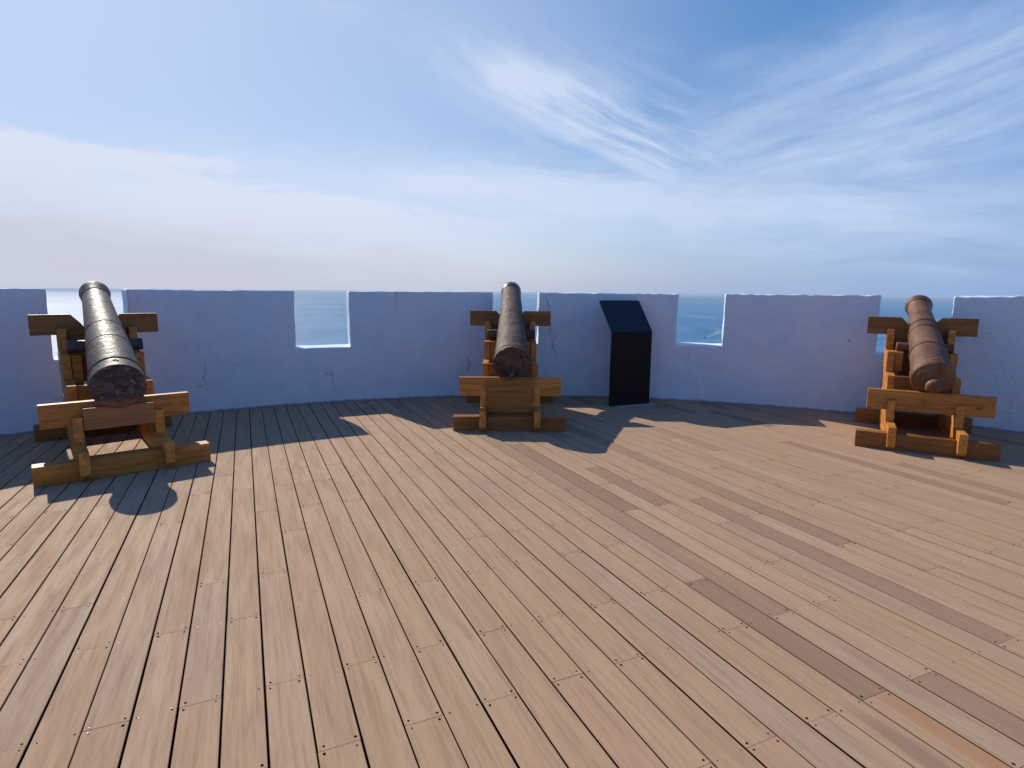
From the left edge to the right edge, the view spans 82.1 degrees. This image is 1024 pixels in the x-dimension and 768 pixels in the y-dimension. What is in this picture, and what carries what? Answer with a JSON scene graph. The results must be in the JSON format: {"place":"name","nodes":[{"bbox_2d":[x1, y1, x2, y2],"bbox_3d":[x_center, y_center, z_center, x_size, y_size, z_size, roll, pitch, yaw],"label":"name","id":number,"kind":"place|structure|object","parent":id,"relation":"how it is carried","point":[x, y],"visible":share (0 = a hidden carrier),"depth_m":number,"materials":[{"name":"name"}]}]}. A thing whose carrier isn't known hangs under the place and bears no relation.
{"place":"outdoors","nodes":[
{"label":"outdoors","id":0,"kind":"place"},
{"bbox_2d":[120,410,368,767],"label":"platform base","id":1,"kind":"object","parent":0,"point":[267,732],"depth_m":2.74,"materials":[{"name":"black"}]},
{"bbox_2d":[0,397,1023,767],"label":"wooden deck","id":2,"kind":"structure","parent":1,"relation":"on","point":[600,583],"depth_m":3.14,"materials":[{"name":"brown wood"}]},
{"bbox_2d":[27,281,210,487],"bbox_3d":[-4.112,-0.198,5.947,1.310,1.686,2.601,-7,11,-39],"label":"cannon","id":3,"kind":"object","parent":2,"relation":"on","point":[100,353],"visible":1,"depth_m":5.43,"materials":[{"name":"brown wood"}]},
{"bbox_2d":[453,282,566,430],"bbox_3d":[-0.024,-0.532,8.049,1.320,1.760,2.933,0,9,0],"label":"cannon","id":4,"kind":"object","parent":2,"relation":"on","point":[510,381],"visible":1,"depth_m":6.93,"materials":[{"name":"brown wood"}]},
{"bbox_2d":[599,300,654,407],"bbox_3d":[1.662,-0.448,8.467,0.698,1.491,0.517,-3,10,-22],"label":"information board","id":5,"kind":"object","parent":2,"relation":"on","point":[631,346],"visible":1,"depth_m":8.39,"materials":[{"name":"black"}]},
{"bbox_2d":[854,295,1001,461],"bbox_3d":[4.704,-0.214,6.769,1.225,1.602,2.234,5,10,28],"label":"cannon","id":6,"kind":"object","parent":2,"relation":"on","point":[919,349],"visible":1,"depth_m":6.31,"materials":[{"name":"brown wood"}]},
{"bbox_2d":[0,288,1023,436],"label":"battlement wall","id":7,"kind":"structure","parent":1,"relation":"on","point":[210,351],"depth_m":8.16,"materials":[{"name":"paint"}]},
{"bbox_2d":[46,291,953,356],"bbox_3d":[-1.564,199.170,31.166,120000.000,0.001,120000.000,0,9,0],"label":"sea","id":8,"kind":"structure","parent":0,"point":[320,318],"depth_m":5967.76,"materials":[{"name":"liquid"}]},
{"bbox_2d":[0,0,1023,297],"label":"sky","id":9,"kind":"structure","parent":0,"point":[681,147],"materials":[{"name":"blue"}]},
{"bbox_2d":[706,330,721,337],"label":"boat wake","id":10,"kind":"object","parent":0,"point":[716,332],"visible":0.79,"depth_m":3001.07,"materials":[{"name":"liquid"}]}
]}

